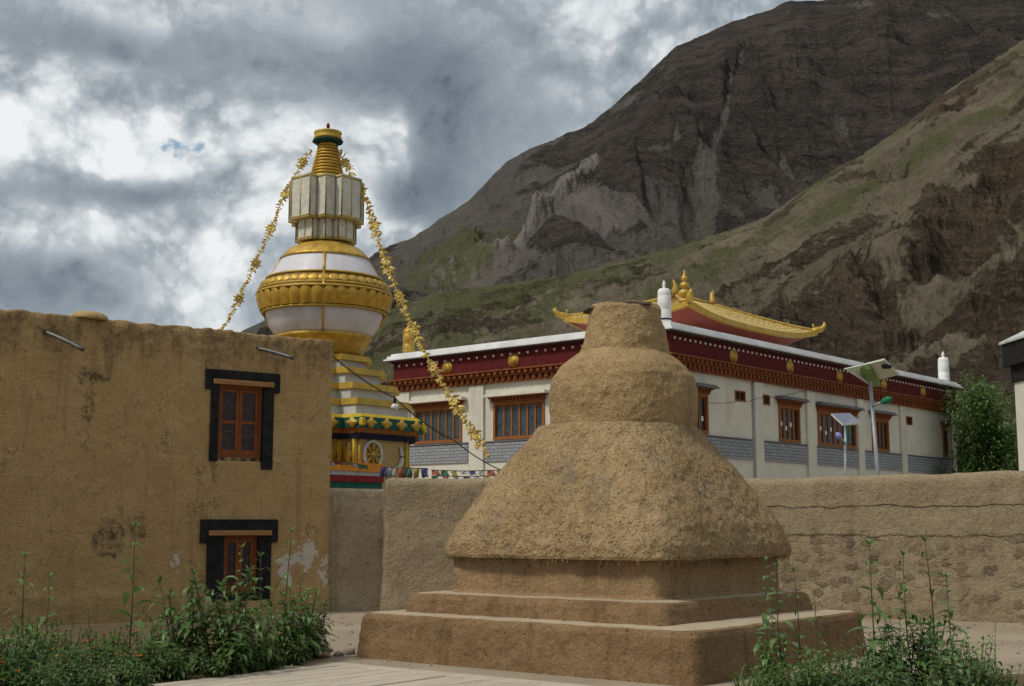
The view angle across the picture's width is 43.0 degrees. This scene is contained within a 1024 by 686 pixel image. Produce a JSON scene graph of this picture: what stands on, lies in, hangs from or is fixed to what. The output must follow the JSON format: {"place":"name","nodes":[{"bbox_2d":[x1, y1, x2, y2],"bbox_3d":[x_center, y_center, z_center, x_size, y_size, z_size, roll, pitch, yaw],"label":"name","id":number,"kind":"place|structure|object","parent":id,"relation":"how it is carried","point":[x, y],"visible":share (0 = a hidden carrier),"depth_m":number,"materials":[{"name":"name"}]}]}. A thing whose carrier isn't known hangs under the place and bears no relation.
{"place":"outdoors","nodes":[
{"label":"outdoors","id":0,"kind":"place"},
{"bbox_2d":[0,615,331,685],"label":"planting soil","id":1,"kind":"structure","parent":0,"point":[103,627],"depth_m":18.73,"materials":[{"name":"soil"}]},
{"bbox_2d":[0,661,31,685],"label":"marigold","id":2,"kind":"object","parent":1,"relation":"on","point":[10,674],"visible":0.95,"depth_m":11.93,"materials":[{"name":"green plant"}]},
{"bbox_2d":[0,623,38,685],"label":"plant","id":3,"kind":"object","parent":1,"relation":"on","point":[8,647],"visible":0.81,"depth_m":12.26,"materials":[{"name":"green plant"}]},
{"bbox_2d":[0,551,41,654],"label":"tall weed","id":4,"kind":"object","parent":1,"relation":"on","point":[21,581],"visible":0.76,"depth_m":13.30,"materials":[{"name":"green plant"}]},
{"bbox_2d":[0,626,49,685],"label":"plant","id":5,"kind":"object","parent":1,"relation":"on","point":[37,648],"visible":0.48,"depth_m":12.70,"materials":[{"name":"green plant"}]},
{"bbox_2d":[0,649,54,685],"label":"plant","id":6,"kind":"object","parent":1,"relation":"on","point":[35,682],"visible":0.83,"depth_m":12.02,"materials":[{"name":"green plant"}]},
{"bbox_2d":[0,629,58,679],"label":"plant","id":7,"kind":"object","parent":1,"relation":"on","point":[48,650],"visible":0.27,"depth_m":13.33,"materials":[{"name":"green plant"}]},
{"bbox_2d":[1,613,64,663],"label":"plant","id":8,"kind":"object","parent":1,"relation":"on","point":[29,631],"visible":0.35,"depth_m":14.71,"materials":[{"name":"green plant"}]},
{"bbox_2d":[31,572,63,652],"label":"tall weed","id":9,"kind":"object","parent":1,"relation":"on","point":[46,622],"visible":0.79,"depth_m":14.04,"materials":[{"name":"green plant"}]},
{"bbox_2d":[20,648,78,685],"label":"plant","id":10,"kind":"object","parent":1,"relation":"on","point":[62,668],"visible":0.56,"depth_m":12.45,"materials":[{"name":"green plant"}]},
{"bbox_2d":[37,663,89,685],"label":"plant","id":11,"kind":"object","parent":1,"relation":"on","point":[50,682],"visible":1,"depth_m":11.84,"materials":[{"name":"green plant"}]},
{"bbox_2d":[38,625,99,665],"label":"plant","id":12,"kind":"object","parent":1,"relation":"on","point":[64,645],"visible":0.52,"depth_m":14.52,"materials":[{"name":"green plant"}]},
{"bbox_2d":[53,645,109,685],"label":"plant","id":13,"kind":"object","parent":1,"relation":"on","point":[76,679],"visible":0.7,"depth_m":12.65,"materials":[{"name":"green plant"}]},
{"bbox_2d":[80,607,97,659],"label":"tall weed","id":14,"kind":"object","parent":1,"relation":"on","point":[89,644],"visible":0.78,"depth_m":14.34,"materials":[{"name":"green plant"}]},
{"bbox_2d":[76,638,105,667],"bbox_3d":[-4.636,3.434,14.301,0.394,0.366,0.410,6,-10,-35],"label":"marigold","id":15,"kind":"object","parent":1,"relation":"on","point":[91,648],"visible":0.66,"depth_m":14.30,"materials":[{"name":"green plant"}]},
{"bbox_2d":[74,659,123,685],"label":"plant","id":16,"kind":"object","parent":1,"relation":"on","point":[92,681],"visible":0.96,"depth_m":12.12,"materials":[{"name":"green plant"}]},
{"bbox_2d":[77,645,131,685],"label":"plant","id":17,"kind":"object","parent":1,"relation":"on","point":[113,663],"visible":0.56,"depth_m":12.86,"materials":[{"name":"green plant"}]},
{"bbox_2d":[82,624,141,664],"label":"plant","id":18,"kind":"object","parent":1,"relation":"on","point":[123,643],"visible":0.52,"depth_m":14.67,"materials":[{"name":"green plant"}]},
{"bbox_2d":[97,522,159,665],"bbox_3d":[-3.939,2.666,13.409,0.562,1.641,0.511,-4,-9,29],"label":"tall weed","id":19,"kind":"object","parent":1,"relation":"on","point":[138,623],"visible":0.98,"depth_m":13.41,"materials":[{"name":"green plant"}]},
{"bbox_2d":[104,642,157,683],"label":"plant","id":20,"kind":"object","parent":1,"relation":"on","point":[136,658],"visible":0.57,"depth_m":13.16,"materials":[{"name":"green plant"}]},
{"bbox_2d":[115,654,147,684],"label":"marigold","id":21,"kind":"object","parent":1,"relation":"on","point":[129,666],"visible":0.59,"depth_m":13.07,"materials":[{"name":"green plant"}]},
{"bbox_2d":[120,658,162,685],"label":"plant","id":22,"kind":"object","parent":1,"relation":"on","point":[142,680],"visible":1,"depth_m":12.52,"materials":[{"name":"green plant"}]},
{"bbox_2d":[122,629,168,663],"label":"plant","id":23,"kind":"object","parent":1,"relation":"on","point":[144,644],"visible":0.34,"depth_m":14.69,"materials":[{"name":"green plant"}]},
{"bbox_2d":[125,638,183,681],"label":"plant","id":24,"kind":"object","parent":1,"relation":"on","point":[154,664],"visible":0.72,"depth_m":13.30,"materials":[{"name":"green plant"}]},
{"bbox_2d":[143,611,185,662],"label":"leafy bush","id":25,"kind":"object","parent":1,"relation":"on","point":[157,636],"visible":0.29,"depth_m":14.74,"materials":[{"name":"green plant"}]},
{"bbox_2d":[157,644,201,681],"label":"plant","id":26,"kind":"object","parent":1,"relation":"on","point":[176,674],"visible":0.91,"depth_m":13.38,"materials":[{"name":"green plant"}]},
{"bbox_2d":[148,576,222,673],"bbox_3d":[-3.527,3.089,14.173,0.875,1.082,0.925,6,-10,-36],"label":"leafy bush","id":27,"kind":"object","parent":1,"relation":"on","point":[187,632],"visible":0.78,"depth_m":14.05,"materials":[{"name":"green plant"}]},
{"bbox_2d":[191,646,233,677],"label":"plant","id":28,"kind":"object","parent":1,"relation":"on","point":[205,669],"visible":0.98,"depth_m":13.60,"materials":[{"name":"green plant"}]},
{"bbox_2d":[178,565,268,670],"bbox_3d":[-3.193,3.062,14.376,1.026,1.199,0.970,4,-9,-28],"label":"leafy bush","id":29,"kind":"object","parent":1,"relation":"on","point":[233,604],"visible":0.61,"depth_m":14.30,"materials":[{"name":"green plant"}]},
{"bbox_2d":[225,542,247,632],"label":"tall weed","id":30,"kind":"object","parent":1,"relation":"on","point":[234,586],"visible":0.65,"depth_m":14.89,"materials":[{"name":"green plant"}]},
{"bbox_2d":[205,601,269,674],"bbox_3d":[-2.997,3.183,13.954,0.699,0.817,0.661,-2,-8,11],"label":"leafy bush","id":31,"kind":"object","parent":1,"relation":"on","point":[234,644],"visible":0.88,"depth_m":13.93,"materials":[{"name":"green plant"}]},
{"bbox_2d":[230,644,267,673],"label":"plant","id":32,"kind":"object","parent":1,"relation":"on","point":[250,669],"visible":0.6,"depth_m":14.08,"materials":[{"name":"green plant"}]},
{"bbox_2d":[238,608,284,671],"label":"leafy bush","id":33,"kind":"object","parent":1,"relation":"on","point":[259,645],"visible":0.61,"depth_m":14.36,"materials":[{"name":"green plant"}]},
{"bbox_2d":[246,551,278,656],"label":"tall weed","id":34,"kind":"object","parent":1,"relation":"on","point":[268,600],"visible":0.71,"depth_m":15.19,"materials":[{"name":"green plant"}]},
{"bbox_2d":[253,636,292,669],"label":"plant","id":35,"kind":"object","parent":1,"relation":"on","point":[273,664],"visible":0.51,"depth_m":14.55,"materials":[{"name":"green plant"}]},
{"bbox_2d":[260,601,305,663],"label":"leafy bush","id":36,"kind":"object","parent":1,"relation":"on","point":[289,632],"visible":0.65,"depth_m":15.13,"materials":[{"name":"green plant"}]},
{"bbox_2d":[265,526,306,646],"bbox_3d":[-2.703,2.976,15.442,0.447,1.589,0.546,-3,-9,22],"label":"tall weed","id":37,"kind":"object","parent":1,"relation":"on","point":[285,574],"visible":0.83,"depth_m":15.47,"materials":[{"name":"green plant"}]},
{"bbox_2d":[271,634,311,665],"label":"plant","id":38,"kind":"object","parent":1,"relation":"on","point":[294,657],"visible":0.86,"depth_m":14.96,"materials":[{"name":"green plant"}]},
{"bbox_2d":[270,585,326,660],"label":"leafy bush","id":39,"kind":"object","parent":1,"relation":"on","point":[307,618],"visible":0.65,"depth_m":15.44,"materials":[{"name":"green plant"}]},
{"bbox_2d":[291,599,337,656],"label":"leafy bush","id":40,"kind":"object","parent":1,"relation":"on","point":[324,646],"visible":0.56,"depth_m":15.79,"materials":[{"name":"green plant"}]},
{"bbox_2d":[151,662,591,685],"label":"paved path","id":41,"kind":"structure","parent":0,"point":[342,674],"depth_m":13.44,"materials":[{"name":"concrete"}]},
{"bbox_2d":[0,0,822,331],"label":"sky","id":42,"kind":"structure","parent":0,"point":[149,149],"materials":[{"name":"grey"}]},
{"bbox_2d":[432,475,491,478],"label":"prayer flags","id":43,"kind":"object","parent":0,"point":[444,477],"visible":0.38,"depth_m":30.05},
{"bbox_2d":[432,470,498,476],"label":"prayer flags","id":44,"kind":"object","parent":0,"point":[471,472],"visible":0.88,"depth_m":29.37},
{"bbox_2d":[126,611,1023,685],"bbox_3d":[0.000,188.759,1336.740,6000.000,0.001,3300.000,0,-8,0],"label":"ground","id":45,"kind":"structure","parent":0,"point":[1009,637],"depth_m":17.01,"materials":[{"name":"soil"}]},
{"bbox_2d":[0,309,333,626],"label":"mud house","id":46,"kind":"structure","parent":45,"relation":"on","point":[207,450],"depth_m":22.40,"materials":[{"name":"soil"}]},
{"bbox_2d":[71,311,108,319],"bbox_3d":[-7.212,-0.468,22.191,0.677,0.160,0.570,6,-10,-37],"label":"mud lump","id":47,"kind":"object","parent":46,"relation":"on","point":[91,315],"visible":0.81,"depth_m":21.97,"materials":[{"name":"soil"}]},
{"bbox_2d":[199,519,277,601],"bbox_3d":[-4.909,3.873,23.194,1.490,1.440,0.320,6,-10,-37],"label":"window","id":48,"kind":"structure","parent":46,"relation":"in","point":[224,538],"depth_m":23.17,"materials":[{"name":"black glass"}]},
{"bbox_2d":[205,368,280,469],"bbox_3d":[-4.921,1.396,23.532,1.460,1.760,0.320,6,-10,-37],"label":"window","id":49,"kind":"structure","parent":46,"relation":"in","point":[241,402],"depth_m":23.54,"materials":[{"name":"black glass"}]},
{"bbox_2d":[333,356,499,469],"bbox_3d":[-1.966,1.484,26.524,4.507,2.301,0.582,6,-10,-37],"label":"power cable","id":50,"kind":"object","parent":46,"relation":"attached to","point":[413,414],"visible":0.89,"depth_m":26.78,"materials":[{"name":"rubber"}]},
{"bbox_2d":[255,122,426,488],"bbox_3d":[-5.264,0.180,36.326,5.548,13.117,5.548,-6,-10,38],"label":"great stupa","id":51,"kind":"object","parent":45,"relation":"on","point":[323,280],"visible":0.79,"depth_m":35.20,"materials":[{"name":"gold paint"}]},
{"bbox_2d":[221,149,311,329],"bbox_3d":[-7.536,-1.123,35.334,4.370,9.229,0.260,5,-10,-34],"label":"garland","id":52,"kind":"object","parent":51,"relation":"hanging from","point":[270,229],"visible":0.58,"depth_m":36.06,"materials":[{"name":"metal"}]},
{"bbox_2d":[330,461,367,469],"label":"prayer flags","id":53,"kind":"object","parent":51,"relation":"attached to","point":[360,466],"visible":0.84,"depth_m":26.20},
{"bbox_2d":[337,149,489,457],"bbox_3d":[-2.849,-1.285,35.376,5.036,8.945,0.396,-4,-9,28],"label":"garland","id":54,"kind":"object","parent":51,"relation":"hanging from","point":[453,401],"visible":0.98,"depth_m":35.12,"materials":[{"name":"yellow flower petals"}]},
{"bbox_2d":[342,648,354,654],"bbox_3d":[-2.033,3.862,16.279,0.168,0.084,0.218,4,-9,-24],"label":"stone","id":55,"kind":"object","parent":45,"relation":"on","point":[348,651],"visible":0.94,"depth_m":16.21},
{"bbox_2d":[329,488,384,610],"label":"mud wall","id":56,"kind":"structure","parent":45,"relation":"on","point":[356,532],"depth_m":24.66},
{"bbox_2d":[356,300,866,685],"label":"mud stupa","id":57,"kind":"object","parent":45,"relation":"on","point":[619,521],"visible":0.98,"depth_m":15.10,"materials":[{"name":"soil"}]},
{"bbox_2d":[383,270,963,478],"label":"monastery hall","id":58,"kind":"structure","parent":45,"relation":"on","point":[724,355],"depth_m":51.60,"materials":[{"name":"paint"}]},
{"bbox_2d":[406,396,466,444],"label":"window","id":59,"kind":"structure","parent":58,"relation":"in","point":[441,418],"depth_m":52.17,"materials":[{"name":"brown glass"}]},
{"bbox_2d":[482,389,549,439],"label":"window","id":60,"kind":"structure","parent":58,"relation":"in","point":[514,417],"depth_m":49.52,"materials":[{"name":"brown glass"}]},
{"bbox_2d":[696,382,719,433],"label":"window","id":61,"kind":"structure","parent":58,"relation":"in","point":[704,390],"depth_m":46.80,"materials":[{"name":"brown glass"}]},
{"bbox_2d":[774,395,809,442],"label":"window","id":62,"kind":"structure","parent":58,"relation":"in","point":[788,407],"depth_m":51.61,"materials":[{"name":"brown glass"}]},
{"bbox_2d":[815,401,864,448],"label":"window","id":63,"kind":"structure","parent":58,"relation":"in","point":[828,426],"depth_m":54.45,"materials":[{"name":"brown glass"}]},
{"bbox_2d":[868,410,897,451],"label":"window","id":64,"kind":"structure","parent":58,"relation":"in","point":[882,418],"depth_m":58.10,"materials":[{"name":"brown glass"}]},
{"bbox_2d":[940,421,954,457],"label":"window","id":65,"kind":"structure","parent":58,"relation":"in","point":[944,433],"depth_m":63.49,"materials":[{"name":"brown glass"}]},
{"bbox_2d":[379,470,1023,622],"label":"compound wall","id":66,"kind":"structure","parent":45,"relation":"on","point":[970,526],"depth_m":22.66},
{"bbox_2d":[380,467,427,477],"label":"prayer flags","id":67,"kind":"object","parent":66,"relation":"attached to","point":[401,472],"visible":0.98,"depth_m":28.39},
{"bbox_2d":[722,659,792,685],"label":"low leafy plant","id":68,"kind":"object","parent":45,"relation":"on","point":[743,680],"visible":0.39,"depth_m":12.42,"materials":[{"name":"green plant"}]},
{"bbox_2d":[741,663,786,685],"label":"plant","id":69,"kind":"object","parent":45,"relation":"on","point":[764,677],"visible":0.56,"depth_m":12.01,"materials":[{"name":"green plant"}]},
{"bbox_2d":[746,556,785,661],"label":"tall weed","id":70,"kind":"object","parent":45,"relation":"on","point":[765,621],"visible":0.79,"depth_m":12.88,"materials":[{"name":"green plant"}]},
{"bbox_2d":[831,413,861,475],"bbox_3d":[7.705,3.660,29.740,0.274,4.198,1.096,-6,-10,39],"label":"solar street lamp","id":71,"kind":"object","parent":45,"relation":"on","point":[844,419],"visible":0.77,"depth_m":29.91,"materials":[{"name":"metal"}]},
{"bbox_2d":[843,358,898,474],"bbox_3d":[8.627,3.135,30.624,0.866,5.484,1.702,-6,-10,35],"label":"solar street lamp","id":72,"kind":"object","parent":45,"relation":"on","point":[871,374],"visible":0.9,"depth_m":31.04,"materials":[{"name":"metal"}]},
{"bbox_2d":[792,674,1023,685],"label":"planting soil","id":73,"kind":"structure","parent":45,"relation":"on","point":[1020,679],"depth_m":13.22,"materials":[{"name":"soil"}]},
{"bbox_2d":[752,636,795,683],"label":"leafy bush","id":74,"kind":"object","parent":73,"relation":"on","point":[764,660],"visible":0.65,"depth_m":12.44,"materials":[{"name":"green plant"}]},
{"bbox_2d":[761,597,787,673],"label":"tall weed","id":75,"kind":"object","parent":73,"relation":"on","point":[772,624],"visible":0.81,"depth_m":12.61,"materials":[{"name":"green plant"}]},
{"bbox_2d":[757,562,798,676],"bbox_3d":[2.586,2.749,12.569,0.426,1.242,0.387,-2,-8,13],"label":"tall weed","id":76,"kind":"object","parent":73,"relation":"on","point":[772,641],"visible":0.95,"depth_m":12.55,"materials":[{"name":"green plant"}]},
{"bbox_2d":[750,660,810,685],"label":"plant","id":77,"kind":"object","parent":73,"relation":"on","point":[783,681],"visible":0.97,"depth_m":11.63,"materials":[{"name":"green plant"}]},
{"bbox_2d":[784,567,817,678],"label":"tall weed","id":78,"kind":"object","parent":73,"relation":"on","point":[795,612],"visible":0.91,"depth_m":12.81,"materials":[{"name":"green plant"}]},
{"bbox_2d":[792,646,834,685],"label":"leafy bush","id":79,"kind":"object","parent":73,"relation":"on","point":[812,659],"visible":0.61,"depth_m":12.18,"materials":[{"name":"green plant"}]},
{"bbox_2d":[787,660,843,685],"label":"plant","id":80,"kind":"object","parent":73,"relation":"on","point":[801,676],"visible":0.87,"depth_m":11.68,"materials":[{"name":"green plant"}]},
{"bbox_2d":[804,589,833,672],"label":"tall weed","id":81,"kind":"object","parent":73,"relation":"on","point":[816,633],"visible":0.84,"depth_m":12.46,"materials":[{"name":"green plant"}]},
{"bbox_2d":[802,656,863,685],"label":"plant","id":82,"kind":"object","parent":73,"relation":"on","point":[821,679],"visible":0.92,"depth_m":11.53,"materials":[{"name":"green plant"}]},
{"bbox_2d":[820,648,860,685],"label":"leafy bush","id":83,"kind":"object","parent":73,"relation":"on","point":[841,660],"visible":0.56,"depth_m":11.88,"materials":[{"name":"green plant"}]},
{"bbox_2d":[831,648,877,685],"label":"leafy bush","id":84,"kind":"object","parent":73,"relation":"on","point":[867,657],"visible":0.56,"depth_m":11.74,"materials":[{"name":"green plant"}]},
{"bbox_2d":[826,662,886,685],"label":"plant","id":85,"kind":"object","parent":73,"relation":"on","point":[877,681],"visible":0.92,"depth_m":11.29,"materials":[{"name":"green plant"}]},
{"bbox_2d":[847,538,898,667],"bbox_3d":[3.512,2.632,12.578,0.474,1.476,0.442,6,-10,-39],"label":"tall weed","id":86,"kind":"object","parent":73,"relation":"on","point":[873,642],"visible":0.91,"depth_m":12.58,"materials":[{"name":"green plant"}]},
{"bbox_2d":[851,629,907,684],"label":"leafy bush","id":87,"kind":"object","parent":73,"relation":"on","point":[880,651],"visible":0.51,"depth_m":12.43,"materials":[{"name":"green plant"}]},
{"bbox_2d":[859,664,923,685],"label":"plant","id":88,"kind":"object","parent":73,"relation":"on","point":[890,678],"visible":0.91,"depth_m":11.22,"materials":[{"name":"green plant"}]},
{"bbox_2d":[866,639,917,685],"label":"leafy bush","id":89,"kind":"object","parent":73,"relation":"on","point":[884,653],"visible":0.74,"depth_m":11.65,"materials":[{"name":"green plant"}]},
{"bbox_2d":[871,612,936,685],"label":"leafy bush","id":90,"kind":"object","parent":73,"relation":"on","point":[917,661],"visible":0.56,"depth_m":12.60,"materials":[{"name":"green plant"}]},
{"bbox_2d":[891,550,926,680],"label":"tall weed","id":91,"kind":"object","parent":73,"relation":"on","point":[903,587],"visible":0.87,"depth_m":12.61,"materials":[{"name":"green plant"}]},
{"bbox_2d":[891,664,964,685],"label":"plant","id":92,"kind":"object","parent":73,"relation":"on","point":[932,682],"visible":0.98,"depth_m":11.06,"materials":[{"name":"green plant"}]},
{"bbox_2d":[901,613,962,683],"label":"leafy bush","id":93,"kind":"object","parent":73,"relation":"on","point":[928,659],"visible":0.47,"depth_m":12.71,"materials":[{"name":"green plant"}]},
{"bbox_2d":[910,535,953,680],"bbox_3d":[4.077,2.610,12.523,0.423,1.504,0.517,-6,-10,39],"label":"tall weed","id":94,"kind":"object","parent":73,"relation":"on","point":[931,591],"visible":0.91,"depth_m":12.52,"materials":[{"name":"green plant"}]},
{"bbox_2d":[918,635,976,685],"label":"leafy bush","id":95,"kind":"object","parent":73,"relation":"on","point":[938,656],"visible":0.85,"depth_m":11.57,"materials":[{"name":"green plant"}]},
{"bbox_2d":[935,572,969,663],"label":"tall weed","id":96,"kind":"object","parent":73,"relation":"on","point":[950,613],"visible":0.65,"depth_m":12.71,"materials":[{"name":"green plant"}]},
{"bbox_2d":[935,658,997,685],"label":"plant","id":97,"kind":"object","parent":73,"relation":"on","point":[975,677],"visible":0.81,"depth_m":11.58,"materials":[{"name":"green plant"}]},
{"bbox_2d":[954,635,999,682],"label":"leafy bush","id":98,"kind":"object","parent":73,"relation":"on","point":[970,659],"visible":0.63,"depth_m":12.30,"materials":[{"name":"green plant"}]},
{"bbox_2d":[964,661,1013,685],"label":"plant","id":99,"kind":"object","parent":73,"relation":"on","point":[991,678],"visible":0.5,"depth_m":11.81,"materials":[{"name":"green plant"}]},
{"bbox_2d":[987,620,1001,677],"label":"tall weed","id":100,"kind":"object","parent":73,"relation":"on","point":[1000,662],"visible":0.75,"depth_m":12.68,"materials":[{"name":"green plant"}]},
{"bbox_2d":[978,661,1023,685],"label":"plant","id":101,"kind":"object","parent":73,"relation":"on","point":[1012,682],"visible":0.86,"depth_m":11.71,"materials":[{"name":"green plant"}]},
{"bbox_2d":[931,367,1018,474],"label":"willow tree","id":102,"kind":"object","parent":45,"relation":"on","point":[990,447],"visible":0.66,"depth_m":61.35,"materials":[{"name":"green plant"}]},
{"bbox_2d":[956,415,1003,472],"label":"willow tree","id":103,"kind":"object","parent":45,"relation":"on","point":[959,470],"visible":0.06,"depth_m":65.57,"materials":[{"name":"green plant"}]},
{"bbox_2d":[999,408,1018,470],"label":"willow tree","id":104,"kind":"object","parent":45,"relation":"on","point":[1013,422],"visible":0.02,"depth_m":70.18,"materials":[{"name":"green plant"}]},
{"bbox_2d":[999,331,1023,470],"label":"white tower","id":105,"kind":"structure","parent":45,"relation":"on","point":[1013,352],"depth_m":39.53,"materials":[{"name":"paint"}]},
{"bbox_2d":[241,0,1023,335],"bbox_3d":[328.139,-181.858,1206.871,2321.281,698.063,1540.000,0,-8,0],"label":"mountain","id":106,"kind":"structure","parent":0,"point":[741,122],"depth_m":938.83,"materials":[{"name":"stone"}]},
{"bbox_2d":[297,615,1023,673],"bbox_3d":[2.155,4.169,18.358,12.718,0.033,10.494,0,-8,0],"label":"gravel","id":107,"kind":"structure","parent":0,"point":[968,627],"depth_m":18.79,"materials":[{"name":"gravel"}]},
{"bbox_2d":[363,40,1023,469],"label":"hillside","id":108,"kind":"structure","parent":0,"point":[901,248],"depth_m":216.32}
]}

